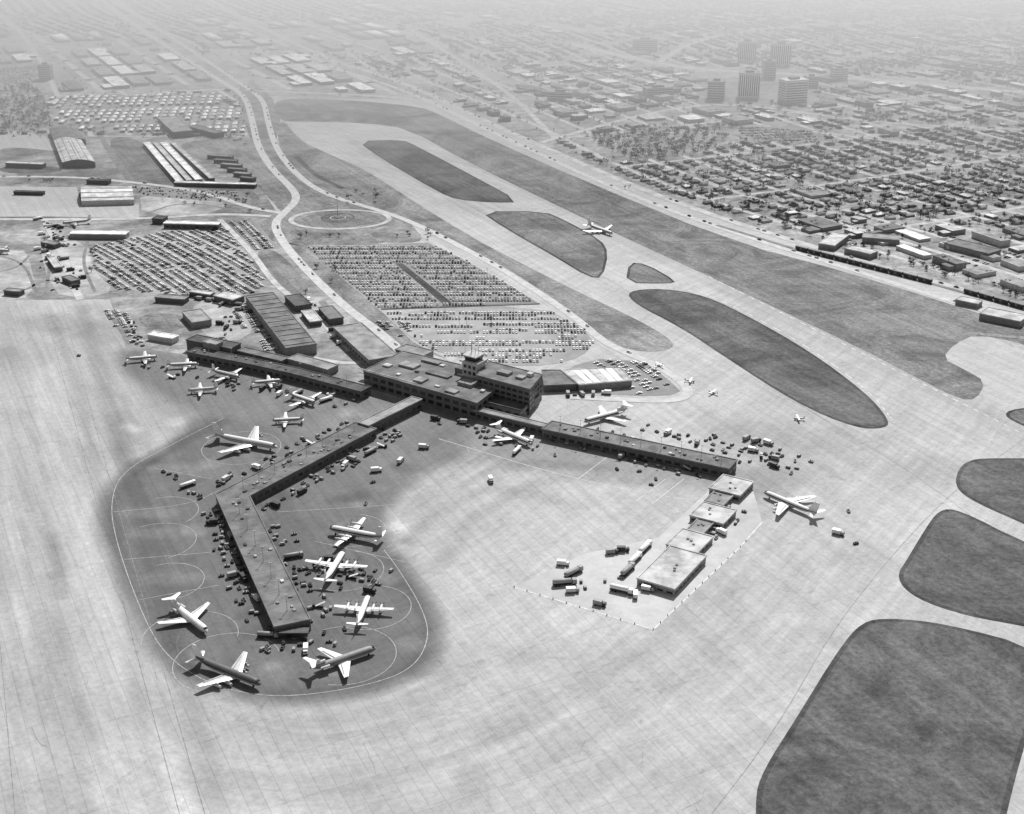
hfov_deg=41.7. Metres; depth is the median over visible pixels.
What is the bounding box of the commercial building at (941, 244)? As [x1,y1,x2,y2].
[938,241,949,249]
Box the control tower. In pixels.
[455,343,487,378]
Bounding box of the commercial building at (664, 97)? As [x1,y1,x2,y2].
[653,94,673,101]
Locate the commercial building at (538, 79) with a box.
[533,78,544,81]
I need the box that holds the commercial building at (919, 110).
[909,108,933,113]
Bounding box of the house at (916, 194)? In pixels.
[908,193,919,197]
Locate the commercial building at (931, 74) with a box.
[914,70,942,76]
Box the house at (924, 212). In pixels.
[917,209,928,214]
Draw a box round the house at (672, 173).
[668,171,678,174]
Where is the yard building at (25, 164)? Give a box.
[5,161,45,168]
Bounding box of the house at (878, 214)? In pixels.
[872,212,884,216]
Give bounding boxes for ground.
[0,0,1023,303]
[0,98,1023,813]
[0,137,379,383]
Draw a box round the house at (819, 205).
[814,203,823,207]
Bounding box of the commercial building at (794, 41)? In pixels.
[782,39,802,43]
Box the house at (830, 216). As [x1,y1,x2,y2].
[825,214,837,218]
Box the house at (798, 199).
[795,197,804,200]
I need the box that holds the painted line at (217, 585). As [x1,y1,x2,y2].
[112,418,542,695]
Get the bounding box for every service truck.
[194,296,202,299]
[206,518,217,524]
[215,320,224,324]
[221,474,230,481]
[226,570,239,577]
[227,531,232,540]
[233,319,241,323]
[234,306,242,310]
[239,571,247,581]
[251,463,260,469]
[251,593,259,601]
[259,385,265,390]
[270,500,280,507]
[275,383,282,389]
[276,390,282,395]
[297,487,306,494]
[303,642,307,654]
[324,555,335,561]
[341,460,348,467]
[346,455,356,461]
[363,585,375,593]
[371,466,381,472]
[397,456,403,463]
[418,443,429,449]
[430,414,440,420]
[457,418,466,423]
[488,475,492,482]
[495,436,504,442]
[529,435,533,443]
[556,559,569,566]
[566,586,578,593]
[579,390,584,396]
[593,598,606,607]
[601,389,610,394]
[605,547,618,554]
[617,545,629,551]
[618,452,624,458]
[633,589,637,598]
[641,583,654,592]
[663,428,671,435]
[694,438,699,446]
[715,527,726,534]
[742,434,750,440]
[747,446,758,452]
[751,437,760,442]
[763,438,773,445]
[768,454,779,460]
[769,461,779,468]
[832,527,844,535]
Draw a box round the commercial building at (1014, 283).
[1000,277,1023,291]
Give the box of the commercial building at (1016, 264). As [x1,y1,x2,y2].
[1000,258,1023,271]
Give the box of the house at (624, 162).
[620,160,632,163]
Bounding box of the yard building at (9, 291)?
[3,287,24,295]
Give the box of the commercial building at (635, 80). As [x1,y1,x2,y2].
[627,77,643,82]
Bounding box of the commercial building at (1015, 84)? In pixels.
[1009,82,1023,87]
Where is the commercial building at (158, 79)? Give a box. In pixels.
[145,74,171,84]
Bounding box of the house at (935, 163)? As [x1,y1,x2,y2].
[930,161,941,164]
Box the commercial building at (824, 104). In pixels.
[811,101,836,107]
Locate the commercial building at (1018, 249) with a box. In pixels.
[1008,245,1023,252]
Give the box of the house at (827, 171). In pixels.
[823,169,832,172]
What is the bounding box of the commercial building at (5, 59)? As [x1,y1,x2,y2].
[0,54,11,64]
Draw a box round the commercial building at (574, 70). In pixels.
[566,69,584,72]
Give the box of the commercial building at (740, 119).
[722,115,753,124]
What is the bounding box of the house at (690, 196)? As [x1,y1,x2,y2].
[687,194,695,198]
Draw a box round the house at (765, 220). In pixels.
[757,218,772,222]
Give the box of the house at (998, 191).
[991,189,1002,192]
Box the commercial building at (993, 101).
[988,100,998,103]
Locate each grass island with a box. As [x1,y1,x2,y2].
[0,148,56,155]
[0,167,60,172]
[110,137,259,203]
[139,313,187,328]
[181,139,253,171]
[258,249,308,294]
[278,122,672,350]
[290,231,354,243]
[302,212,378,226]
[365,140,510,201]
[371,226,421,242]
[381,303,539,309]
[395,263,451,303]
[489,212,606,277]
[627,264,674,282]
[629,289,885,426]
[756,619,1023,813]
[899,509,1023,625]
[956,458,1023,520]
[1006,410,1023,423]
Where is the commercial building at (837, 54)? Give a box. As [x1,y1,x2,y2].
[829,52,845,56]
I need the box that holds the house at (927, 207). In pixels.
[922,205,932,208]
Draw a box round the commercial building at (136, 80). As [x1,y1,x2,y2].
[124,75,149,86]
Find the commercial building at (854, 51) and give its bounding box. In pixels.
[850,50,861,53]
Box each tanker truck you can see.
[57,256,69,260]
[179,479,196,488]
[229,302,241,305]
[257,631,278,638]
[283,551,303,559]
[294,388,303,393]
[319,395,332,402]
[364,446,376,455]
[512,445,521,454]
[552,577,576,586]
[564,564,582,577]
[609,583,633,595]
[620,562,634,576]
[628,551,641,563]
[638,539,651,553]
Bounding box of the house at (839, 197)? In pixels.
[836,195,847,198]
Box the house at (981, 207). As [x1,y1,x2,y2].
[978,205,986,209]
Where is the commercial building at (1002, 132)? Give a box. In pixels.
[992,129,1007,134]
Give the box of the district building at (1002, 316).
[979,307,1023,327]
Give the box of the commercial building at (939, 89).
[929,85,948,92]
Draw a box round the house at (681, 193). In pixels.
[678,191,688,195]
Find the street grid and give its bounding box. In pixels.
[0,0,1023,279]
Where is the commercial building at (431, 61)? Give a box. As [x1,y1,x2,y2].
[429,59,441,63]
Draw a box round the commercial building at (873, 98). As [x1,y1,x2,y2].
[868,97,878,99]
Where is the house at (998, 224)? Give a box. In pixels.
[995,222,1004,227]
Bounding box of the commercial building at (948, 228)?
[935,223,965,235]
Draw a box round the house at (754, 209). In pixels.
[748,206,760,211]
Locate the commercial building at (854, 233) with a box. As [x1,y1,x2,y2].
[844,228,862,238]
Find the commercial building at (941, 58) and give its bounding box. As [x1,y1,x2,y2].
[931,56,948,60]
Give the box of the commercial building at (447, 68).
[441,67,455,71]
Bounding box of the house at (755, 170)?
[750,168,761,171]
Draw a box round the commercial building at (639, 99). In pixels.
[628,95,646,102]
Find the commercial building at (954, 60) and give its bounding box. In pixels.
[945,58,962,62]
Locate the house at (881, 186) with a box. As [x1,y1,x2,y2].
[878,185,889,189]
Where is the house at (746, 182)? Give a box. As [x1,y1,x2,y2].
[742,180,751,184]
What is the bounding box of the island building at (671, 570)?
[636,545,706,595]
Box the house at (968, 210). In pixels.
[962,208,973,211]
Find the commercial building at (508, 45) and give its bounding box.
[500,43,523,47]
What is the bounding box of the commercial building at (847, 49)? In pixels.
[842,47,853,50]
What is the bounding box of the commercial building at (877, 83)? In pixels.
[870,81,888,85]
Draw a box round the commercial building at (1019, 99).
[1013,96,1023,101]
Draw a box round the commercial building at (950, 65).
[941,62,960,68]
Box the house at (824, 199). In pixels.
[819,197,830,201]
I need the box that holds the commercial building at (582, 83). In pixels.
[576,81,588,86]
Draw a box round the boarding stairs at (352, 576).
[345,571,357,578]
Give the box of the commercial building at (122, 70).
[111,65,135,75]
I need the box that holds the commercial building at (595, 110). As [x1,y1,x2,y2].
[584,108,605,113]
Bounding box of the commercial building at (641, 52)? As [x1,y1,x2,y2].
[626,50,651,54]
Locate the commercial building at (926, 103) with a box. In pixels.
[920,101,934,105]
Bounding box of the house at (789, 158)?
[784,157,794,160]
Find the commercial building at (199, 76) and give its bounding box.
[186,71,211,81]
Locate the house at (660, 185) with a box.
[655,183,664,186]
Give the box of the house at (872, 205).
[868,204,880,208]
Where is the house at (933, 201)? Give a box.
[929,199,938,203]
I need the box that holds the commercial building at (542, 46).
[537,44,547,47]
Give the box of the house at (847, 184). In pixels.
[842,182,852,186]
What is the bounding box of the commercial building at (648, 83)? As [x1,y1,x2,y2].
[644,81,654,85]
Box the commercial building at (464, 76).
[458,74,472,78]
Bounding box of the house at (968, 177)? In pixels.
[962,176,974,179]
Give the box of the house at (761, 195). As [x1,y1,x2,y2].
[756,193,766,197]
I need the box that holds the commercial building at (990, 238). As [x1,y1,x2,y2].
[971,230,1010,246]
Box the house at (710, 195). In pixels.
[705,192,717,196]
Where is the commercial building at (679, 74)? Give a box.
[672,73,685,76]
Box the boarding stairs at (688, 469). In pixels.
[683,464,693,471]
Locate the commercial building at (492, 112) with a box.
[487,109,499,116]
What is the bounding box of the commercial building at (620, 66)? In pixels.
[614,64,629,69]
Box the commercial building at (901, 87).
[889,84,909,90]
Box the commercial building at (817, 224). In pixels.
[798,216,842,232]
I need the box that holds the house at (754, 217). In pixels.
[748,215,759,219]
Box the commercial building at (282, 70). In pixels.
[265,65,292,76]
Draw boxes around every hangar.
[49,126,85,144]
[53,137,95,167]
[81,186,134,205]
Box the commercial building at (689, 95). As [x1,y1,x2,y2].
[680,92,699,98]
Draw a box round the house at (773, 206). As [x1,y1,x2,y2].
[769,204,777,208]
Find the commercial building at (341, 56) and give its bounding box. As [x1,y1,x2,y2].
[337,55,345,58]
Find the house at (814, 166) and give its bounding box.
[808,165,819,168]
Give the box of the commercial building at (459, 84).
[453,82,464,87]
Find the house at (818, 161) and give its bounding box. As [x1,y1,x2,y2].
[814,159,824,163]
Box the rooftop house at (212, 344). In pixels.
[202,338,223,350]
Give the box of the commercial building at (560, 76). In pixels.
[549,74,568,78]
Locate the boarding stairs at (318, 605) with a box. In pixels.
[312,599,324,608]
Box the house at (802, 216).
[797,214,807,217]
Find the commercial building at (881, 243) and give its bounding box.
[877,241,888,245]
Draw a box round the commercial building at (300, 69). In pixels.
[283,64,312,74]
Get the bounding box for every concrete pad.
[0,132,55,150]
[0,186,138,217]
[96,133,137,185]
[516,490,761,628]
[946,344,1023,406]
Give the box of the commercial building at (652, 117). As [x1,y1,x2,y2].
[637,114,665,120]
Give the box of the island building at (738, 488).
[708,474,753,500]
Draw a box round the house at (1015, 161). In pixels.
[1012,159,1023,162]
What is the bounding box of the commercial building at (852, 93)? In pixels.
[846,91,856,95]
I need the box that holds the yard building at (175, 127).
[157,116,192,137]
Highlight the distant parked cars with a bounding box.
[0,0,1023,332]
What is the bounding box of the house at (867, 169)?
[863,168,873,171]
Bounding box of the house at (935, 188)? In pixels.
[927,185,939,190]
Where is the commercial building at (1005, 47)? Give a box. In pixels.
[1000,46,1010,49]
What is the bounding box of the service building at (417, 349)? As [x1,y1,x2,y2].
[395,344,433,356]
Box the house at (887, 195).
[879,193,891,197]
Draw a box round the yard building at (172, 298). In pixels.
[154,293,188,303]
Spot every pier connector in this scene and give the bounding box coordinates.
[358,396,422,431]
[474,407,547,434]
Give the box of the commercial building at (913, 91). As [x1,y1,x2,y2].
[906,89,922,94]
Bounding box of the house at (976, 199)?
[970,197,983,201]
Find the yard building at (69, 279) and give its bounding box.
[61,274,80,284]
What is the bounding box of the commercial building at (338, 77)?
[324,72,352,82]
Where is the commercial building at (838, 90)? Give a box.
[830,87,848,92]
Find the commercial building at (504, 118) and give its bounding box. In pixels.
[498,115,510,121]
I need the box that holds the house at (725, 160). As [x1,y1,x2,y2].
[722,158,731,161]
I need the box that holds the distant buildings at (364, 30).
[0,0,1023,42]
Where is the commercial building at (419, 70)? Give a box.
[410,67,434,73]
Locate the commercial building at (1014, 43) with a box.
[1006,40,1022,45]
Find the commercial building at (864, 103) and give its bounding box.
[855,100,873,107]
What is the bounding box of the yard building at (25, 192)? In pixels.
[13,190,44,195]
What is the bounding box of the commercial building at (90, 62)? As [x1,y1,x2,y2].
[80,58,101,67]
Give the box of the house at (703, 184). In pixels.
[699,182,707,185]
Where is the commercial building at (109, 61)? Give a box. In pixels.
[99,56,122,66]
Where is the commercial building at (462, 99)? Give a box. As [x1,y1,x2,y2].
[453,97,466,101]
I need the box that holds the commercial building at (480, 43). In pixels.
[477,41,489,45]
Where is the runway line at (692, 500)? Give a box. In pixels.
[441,276,1018,629]
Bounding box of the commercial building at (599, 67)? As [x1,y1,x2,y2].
[591,64,607,70]
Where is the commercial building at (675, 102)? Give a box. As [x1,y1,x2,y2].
[669,100,681,103]
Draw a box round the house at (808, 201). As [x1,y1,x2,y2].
[804,200,814,203]
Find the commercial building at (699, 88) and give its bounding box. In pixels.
[692,87,706,90]
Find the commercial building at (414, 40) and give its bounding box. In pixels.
[403,37,425,44]
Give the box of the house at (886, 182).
[882,180,894,184]
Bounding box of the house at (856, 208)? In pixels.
[850,206,861,210]
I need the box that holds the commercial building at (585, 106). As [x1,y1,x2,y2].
[578,104,591,108]
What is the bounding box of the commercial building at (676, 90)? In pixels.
[672,86,680,92]
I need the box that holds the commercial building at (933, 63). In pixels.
[920,60,941,65]
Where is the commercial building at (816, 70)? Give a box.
[807,67,826,73]
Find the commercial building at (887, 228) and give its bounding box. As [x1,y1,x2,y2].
[868,223,904,233]
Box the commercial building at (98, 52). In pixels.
[87,48,110,57]
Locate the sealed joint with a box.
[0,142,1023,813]
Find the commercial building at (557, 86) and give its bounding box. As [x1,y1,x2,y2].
[551,84,568,88]
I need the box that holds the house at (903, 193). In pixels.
[896,191,909,195]
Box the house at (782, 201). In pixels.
[778,199,787,203]
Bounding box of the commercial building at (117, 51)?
[106,46,128,55]
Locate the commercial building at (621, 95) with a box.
[612,93,630,98]
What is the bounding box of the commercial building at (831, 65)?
[827,63,845,66]
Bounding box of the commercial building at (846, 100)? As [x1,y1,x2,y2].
[835,97,854,104]
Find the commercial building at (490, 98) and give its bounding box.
[483,95,495,100]
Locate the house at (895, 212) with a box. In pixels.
[888,210,899,213]
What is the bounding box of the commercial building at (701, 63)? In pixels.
[695,62,706,65]
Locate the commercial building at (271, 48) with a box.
[267,46,277,49]
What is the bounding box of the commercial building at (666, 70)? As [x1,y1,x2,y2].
[657,68,673,73]
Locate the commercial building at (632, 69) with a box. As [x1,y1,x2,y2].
[625,67,642,72]
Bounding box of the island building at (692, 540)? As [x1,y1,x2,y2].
[665,528,713,552]
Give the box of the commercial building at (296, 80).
[287,75,312,86]
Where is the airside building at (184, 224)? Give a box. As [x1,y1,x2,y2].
[163,220,220,229]
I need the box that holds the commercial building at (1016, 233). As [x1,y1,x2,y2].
[1002,227,1023,239]
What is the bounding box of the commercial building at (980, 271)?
[962,266,996,277]
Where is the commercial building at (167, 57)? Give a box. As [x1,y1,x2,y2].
[157,53,180,61]
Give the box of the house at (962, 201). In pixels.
[957,199,967,203]
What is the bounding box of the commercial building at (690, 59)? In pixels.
[681,57,699,62]
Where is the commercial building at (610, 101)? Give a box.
[604,99,620,103]
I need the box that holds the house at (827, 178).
[824,176,833,180]
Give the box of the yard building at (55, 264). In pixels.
[47,256,62,271]
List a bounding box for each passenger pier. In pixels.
[186,347,370,399]
[215,422,376,636]
[541,420,737,476]
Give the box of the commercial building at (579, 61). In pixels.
[572,60,588,64]
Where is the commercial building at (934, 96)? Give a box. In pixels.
[928,94,941,98]
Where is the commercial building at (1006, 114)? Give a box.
[999,112,1015,116]
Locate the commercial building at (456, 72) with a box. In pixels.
[450,70,463,74]
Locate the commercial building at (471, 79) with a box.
[466,77,480,82]
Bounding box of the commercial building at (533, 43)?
[525,41,545,45]
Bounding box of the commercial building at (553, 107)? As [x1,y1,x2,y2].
[549,106,560,110]
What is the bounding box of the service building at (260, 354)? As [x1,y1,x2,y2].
[237,347,287,364]
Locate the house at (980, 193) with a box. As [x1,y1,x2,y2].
[975,192,985,195]
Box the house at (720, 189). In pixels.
[714,187,725,191]
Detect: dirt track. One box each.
[0,241,65,245]
[0,256,29,271]
[0,256,37,292]
[0,280,68,292]
[42,233,50,299]
[82,241,96,292]
[147,203,248,213]
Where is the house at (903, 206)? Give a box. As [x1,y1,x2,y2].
[898,204,908,208]
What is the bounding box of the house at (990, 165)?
[985,164,996,167]
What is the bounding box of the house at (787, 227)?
[782,225,791,228]
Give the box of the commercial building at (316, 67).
[302,62,331,72]
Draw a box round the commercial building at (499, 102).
[496,100,507,104]
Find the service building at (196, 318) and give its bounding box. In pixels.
[182,308,211,328]
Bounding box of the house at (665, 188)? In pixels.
[660,186,671,189]
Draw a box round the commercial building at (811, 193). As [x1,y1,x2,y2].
[790,186,830,198]
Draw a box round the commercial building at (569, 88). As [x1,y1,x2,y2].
[561,87,577,92]
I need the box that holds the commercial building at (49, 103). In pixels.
[46,101,58,105]
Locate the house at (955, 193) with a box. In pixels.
[951,191,960,195]
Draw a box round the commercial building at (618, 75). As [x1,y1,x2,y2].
[611,73,625,77]
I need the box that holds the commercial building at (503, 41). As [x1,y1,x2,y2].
[499,39,511,42]
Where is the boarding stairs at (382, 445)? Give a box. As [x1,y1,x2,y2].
[377,442,386,447]
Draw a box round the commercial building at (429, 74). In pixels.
[421,72,437,76]
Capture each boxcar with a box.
[795,245,808,251]
[808,248,821,254]
[821,251,834,258]
[834,255,847,261]
[847,258,861,264]
[861,262,874,268]
[875,265,888,272]
[889,268,903,275]
[903,272,917,279]
[917,276,932,282]
[963,288,978,295]
[978,292,993,299]
[994,296,1009,304]
[1009,301,1023,308]
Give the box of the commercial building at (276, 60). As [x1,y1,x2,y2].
[266,55,290,64]
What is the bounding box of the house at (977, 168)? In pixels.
[972,166,982,170]
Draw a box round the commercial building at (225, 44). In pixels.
[214,41,237,48]
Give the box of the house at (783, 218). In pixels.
[780,215,789,220]
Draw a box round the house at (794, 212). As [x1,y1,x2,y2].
[785,210,797,214]
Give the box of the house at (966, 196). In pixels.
[959,193,972,198]
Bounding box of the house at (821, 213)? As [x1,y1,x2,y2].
[816,211,825,215]
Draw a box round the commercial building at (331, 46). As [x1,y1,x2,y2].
[317,42,344,51]
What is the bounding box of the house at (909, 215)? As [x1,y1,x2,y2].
[902,213,914,217]
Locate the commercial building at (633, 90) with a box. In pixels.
[628,87,642,93]
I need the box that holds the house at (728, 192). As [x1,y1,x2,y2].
[722,190,732,194]
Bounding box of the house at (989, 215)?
[984,213,998,218]
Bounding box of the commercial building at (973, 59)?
[967,57,978,60]
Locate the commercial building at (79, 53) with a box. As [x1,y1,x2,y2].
[71,50,87,57]
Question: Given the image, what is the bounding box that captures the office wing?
[476,361,542,414]
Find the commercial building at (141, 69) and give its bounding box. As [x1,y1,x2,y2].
[131,64,155,74]
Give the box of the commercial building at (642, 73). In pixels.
[637,72,650,75]
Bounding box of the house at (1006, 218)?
[998,216,1009,221]
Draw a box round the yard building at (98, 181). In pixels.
[86,178,111,184]
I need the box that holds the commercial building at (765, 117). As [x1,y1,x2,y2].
[754,113,774,120]
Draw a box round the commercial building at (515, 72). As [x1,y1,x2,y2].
[505,68,529,75]
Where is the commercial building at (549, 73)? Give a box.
[544,71,558,75]
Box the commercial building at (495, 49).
[489,46,503,51]
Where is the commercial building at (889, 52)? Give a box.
[884,51,894,54]
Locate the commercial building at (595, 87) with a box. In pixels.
[590,85,602,89]
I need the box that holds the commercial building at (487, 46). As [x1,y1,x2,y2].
[481,44,498,48]
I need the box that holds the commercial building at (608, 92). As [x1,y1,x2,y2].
[601,90,620,94]
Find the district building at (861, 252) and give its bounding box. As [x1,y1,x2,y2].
[844,245,877,259]
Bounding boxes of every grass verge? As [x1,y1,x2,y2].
[236,81,419,245]
[290,243,444,357]
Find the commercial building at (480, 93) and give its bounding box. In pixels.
[475,91,486,96]
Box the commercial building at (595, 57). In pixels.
[590,55,600,58]
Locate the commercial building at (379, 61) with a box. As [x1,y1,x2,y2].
[371,57,384,64]
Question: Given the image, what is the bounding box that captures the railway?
[715,225,1023,309]
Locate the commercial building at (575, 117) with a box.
[570,114,587,120]
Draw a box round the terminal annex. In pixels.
[487,393,540,416]
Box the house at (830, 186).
[825,184,834,188]
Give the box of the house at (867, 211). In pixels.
[861,208,875,213]
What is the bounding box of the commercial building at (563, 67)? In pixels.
[558,65,571,70]
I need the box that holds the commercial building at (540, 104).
[534,101,550,107]
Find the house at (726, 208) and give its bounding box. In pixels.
[721,206,731,210]
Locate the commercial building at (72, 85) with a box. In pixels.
[58,80,83,91]
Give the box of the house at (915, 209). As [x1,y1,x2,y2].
[907,207,919,211]
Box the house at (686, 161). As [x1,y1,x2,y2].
[683,159,694,162]
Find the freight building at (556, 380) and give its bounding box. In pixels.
[541,369,576,391]
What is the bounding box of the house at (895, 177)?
[889,175,900,179]
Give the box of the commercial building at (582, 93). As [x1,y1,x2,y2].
[574,90,589,97]
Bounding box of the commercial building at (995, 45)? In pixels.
[987,44,1001,47]
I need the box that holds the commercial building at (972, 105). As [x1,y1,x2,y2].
[963,103,983,108]
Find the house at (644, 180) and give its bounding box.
[640,178,649,181]
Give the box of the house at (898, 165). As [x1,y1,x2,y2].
[893,163,903,166]
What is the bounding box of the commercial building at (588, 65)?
[580,62,593,67]
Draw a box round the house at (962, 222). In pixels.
[954,219,966,224]
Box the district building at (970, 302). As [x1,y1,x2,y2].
[955,296,982,308]
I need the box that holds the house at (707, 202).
[702,200,712,204]
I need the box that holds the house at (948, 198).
[944,196,955,200]
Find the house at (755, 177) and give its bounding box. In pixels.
[751,176,760,179]
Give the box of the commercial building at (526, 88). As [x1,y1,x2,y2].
[514,85,540,92]
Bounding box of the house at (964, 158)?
[959,157,970,160]
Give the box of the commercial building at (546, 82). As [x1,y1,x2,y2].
[541,81,550,84]
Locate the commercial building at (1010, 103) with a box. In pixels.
[997,100,1023,110]
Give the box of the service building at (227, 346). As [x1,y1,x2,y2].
[185,334,240,354]
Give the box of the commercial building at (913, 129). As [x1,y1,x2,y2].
[907,127,919,131]
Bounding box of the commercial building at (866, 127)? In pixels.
[860,125,873,129]
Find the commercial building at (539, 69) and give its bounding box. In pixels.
[534,66,546,71]
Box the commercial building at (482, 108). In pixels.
[476,105,489,110]
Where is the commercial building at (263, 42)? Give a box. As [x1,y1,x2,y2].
[250,38,271,45]
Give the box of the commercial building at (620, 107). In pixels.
[605,102,636,111]
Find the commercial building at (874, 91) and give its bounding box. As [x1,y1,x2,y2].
[860,88,888,94]
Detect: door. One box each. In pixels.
[66,163,71,167]
[72,163,78,167]
[79,163,84,167]
[85,163,91,167]
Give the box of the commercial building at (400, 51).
[390,46,416,55]
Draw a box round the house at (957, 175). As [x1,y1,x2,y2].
[951,173,962,177]
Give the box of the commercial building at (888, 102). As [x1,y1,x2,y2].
[876,99,901,105]
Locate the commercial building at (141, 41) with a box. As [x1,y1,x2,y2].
[132,37,151,45]
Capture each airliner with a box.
[0,246,9,253]
[62,215,90,224]
[125,351,157,363]
[157,592,209,632]
[166,357,198,370]
[186,643,260,688]
[188,382,217,395]
[206,422,277,452]
[209,364,242,380]
[251,375,281,387]
[272,412,303,426]
[284,387,321,405]
[303,645,375,677]
[305,550,367,580]
[329,517,385,545]
[334,594,393,624]
[489,420,530,445]
[582,217,612,233]
[584,401,632,423]
[763,490,825,516]
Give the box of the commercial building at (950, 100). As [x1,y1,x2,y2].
[940,98,960,102]
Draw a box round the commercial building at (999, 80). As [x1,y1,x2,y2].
[991,77,1010,83]
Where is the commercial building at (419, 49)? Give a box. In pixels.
[405,45,433,53]
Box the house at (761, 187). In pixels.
[755,185,767,189]
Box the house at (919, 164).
[914,163,926,167]
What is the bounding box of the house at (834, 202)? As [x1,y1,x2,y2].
[830,200,841,204]
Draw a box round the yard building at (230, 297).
[213,291,244,305]
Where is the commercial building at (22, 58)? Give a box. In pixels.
[12,53,35,62]
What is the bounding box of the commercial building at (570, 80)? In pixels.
[558,78,576,82]
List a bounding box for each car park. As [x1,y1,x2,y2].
[94,229,261,294]
[134,186,251,204]
[228,221,278,249]
[306,243,536,307]
[390,306,591,365]
[570,359,679,395]
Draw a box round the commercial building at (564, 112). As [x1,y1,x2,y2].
[553,108,578,116]
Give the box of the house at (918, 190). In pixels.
[913,188,924,192]
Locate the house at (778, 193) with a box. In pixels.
[775,191,785,195]
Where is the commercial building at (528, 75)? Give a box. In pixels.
[520,73,535,77]
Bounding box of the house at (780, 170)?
[775,168,785,171]
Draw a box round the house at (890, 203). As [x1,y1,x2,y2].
[885,201,895,205]
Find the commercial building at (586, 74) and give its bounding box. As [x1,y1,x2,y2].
[581,72,593,76]
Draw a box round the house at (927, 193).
[922,191,933,195]
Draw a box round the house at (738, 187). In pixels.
[733,185,743,189]
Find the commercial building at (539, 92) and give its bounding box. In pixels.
[534,88,547,96]
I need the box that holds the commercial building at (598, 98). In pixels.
[590,95,606,102]
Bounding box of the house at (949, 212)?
[944,211,955,214]
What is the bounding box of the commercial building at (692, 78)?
[678,75,707,82]
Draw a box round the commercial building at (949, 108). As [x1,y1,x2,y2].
[935,105,966,112]
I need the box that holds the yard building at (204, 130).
[189,124,223,137]
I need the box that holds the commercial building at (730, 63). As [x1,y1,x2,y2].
[724,61,739,66]
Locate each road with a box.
[0,14,59,94]
[0,176,285,213]
[0,213,271,219]
[1,43,105,47]
[5,89,217,95]
[41,219,83,299]
[100,0,399,350]
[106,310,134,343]
[116,0,692,402]
[168,48,351,66]
[210,0,314,52]
[217,219,349,350]
[241,90,430,102]
[255,192,283,207]
[277,32,352,43]
[279,350,361,363]
[288,209,391,229]
[294,156,344,188]
[319,301,343,325]
[321,64,983,311]
[352,65,1010,300]
[355,14,639,37]
[408,29,556,137]
[540,104,1021,142]
[567,43,1023,93]
[655,22,873,62]
[813,131,1022,157]
[878,40,1016,57]
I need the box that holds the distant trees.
[0,0,1023,204]
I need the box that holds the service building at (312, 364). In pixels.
[287,353,338,374]
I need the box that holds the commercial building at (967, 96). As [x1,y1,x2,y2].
[959,94,984,100]
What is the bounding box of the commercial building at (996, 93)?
[990,90,1003,96]
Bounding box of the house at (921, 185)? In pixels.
[916,183,928,187]
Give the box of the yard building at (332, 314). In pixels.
[318,305,343,324]
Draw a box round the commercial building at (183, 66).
[171,61,196,72]
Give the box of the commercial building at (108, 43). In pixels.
[101,41,111,45]
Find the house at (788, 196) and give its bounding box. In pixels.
[782,194,792,197]
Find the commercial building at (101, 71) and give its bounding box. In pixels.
[91,66,114,77]
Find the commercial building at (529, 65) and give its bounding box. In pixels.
[524,63,540,67]
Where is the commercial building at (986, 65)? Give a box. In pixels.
[981,64,993,68]
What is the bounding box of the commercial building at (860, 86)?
[848,84,870,88]
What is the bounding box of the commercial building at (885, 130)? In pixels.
[878,127,898,136]
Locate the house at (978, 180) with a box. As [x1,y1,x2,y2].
[973,178,983,182]
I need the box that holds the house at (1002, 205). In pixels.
[994,202,1005,207]
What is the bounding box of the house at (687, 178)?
[682,176,692,180]
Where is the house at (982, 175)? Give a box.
[978,174,988,177]
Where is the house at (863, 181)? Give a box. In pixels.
[858,180,868,183]
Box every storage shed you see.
[143,142,183,181]
[152,142,191,180]
[160,142,202,180]
[170,142,214,181]
[174,181,256,187]
[207,154,233,158]
[213,158,238,163]
[220,162,242,167]
[226,167,247,172]
[233,171,251,176]
[239,176,256,181]
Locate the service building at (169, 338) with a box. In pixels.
[147,331,178,343]
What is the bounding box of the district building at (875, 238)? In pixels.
[862,232,900,244]
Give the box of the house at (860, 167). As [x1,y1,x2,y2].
[855,165,866,168]
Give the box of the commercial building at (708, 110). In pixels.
[692,105,725,115]
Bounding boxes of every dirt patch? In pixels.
[0,250,32,300]
[40,237,110,296]
[140,196,223,215]
[193,300,251,340]
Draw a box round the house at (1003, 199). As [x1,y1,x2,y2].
[998,197,1009,200]
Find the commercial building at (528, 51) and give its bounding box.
[520,49,532,53]
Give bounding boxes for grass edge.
[363,140,512,201]
[486,211,606,277]
[626,263,673,282]
[629,289,887,427]
[756,619,1023,813]
[899,509,1023,625]
[956,458,1023,523]
[1006,408,1023,425]
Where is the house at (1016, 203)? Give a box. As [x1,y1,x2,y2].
[1009,200,1020,204]
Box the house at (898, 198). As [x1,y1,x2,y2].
[891,196,902,200]
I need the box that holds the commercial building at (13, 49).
[3,45,23,53]
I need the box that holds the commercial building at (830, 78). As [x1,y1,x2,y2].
[819,75,840,82]
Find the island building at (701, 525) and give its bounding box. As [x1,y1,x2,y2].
[687,518,714,533]
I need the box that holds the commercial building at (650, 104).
[640,102,661,107]
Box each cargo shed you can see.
[245,292,316,356]
[333,322,396,367]
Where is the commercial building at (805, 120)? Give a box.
[796,116,819,124]
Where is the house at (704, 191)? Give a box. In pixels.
[696,189,707,193]
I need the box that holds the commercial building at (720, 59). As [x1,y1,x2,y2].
[709,56,735,63]
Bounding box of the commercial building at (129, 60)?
[118,55,142,65]
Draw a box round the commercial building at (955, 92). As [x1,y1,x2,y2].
[947,89,966,95]
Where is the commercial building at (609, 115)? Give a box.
[603,114,615,117]

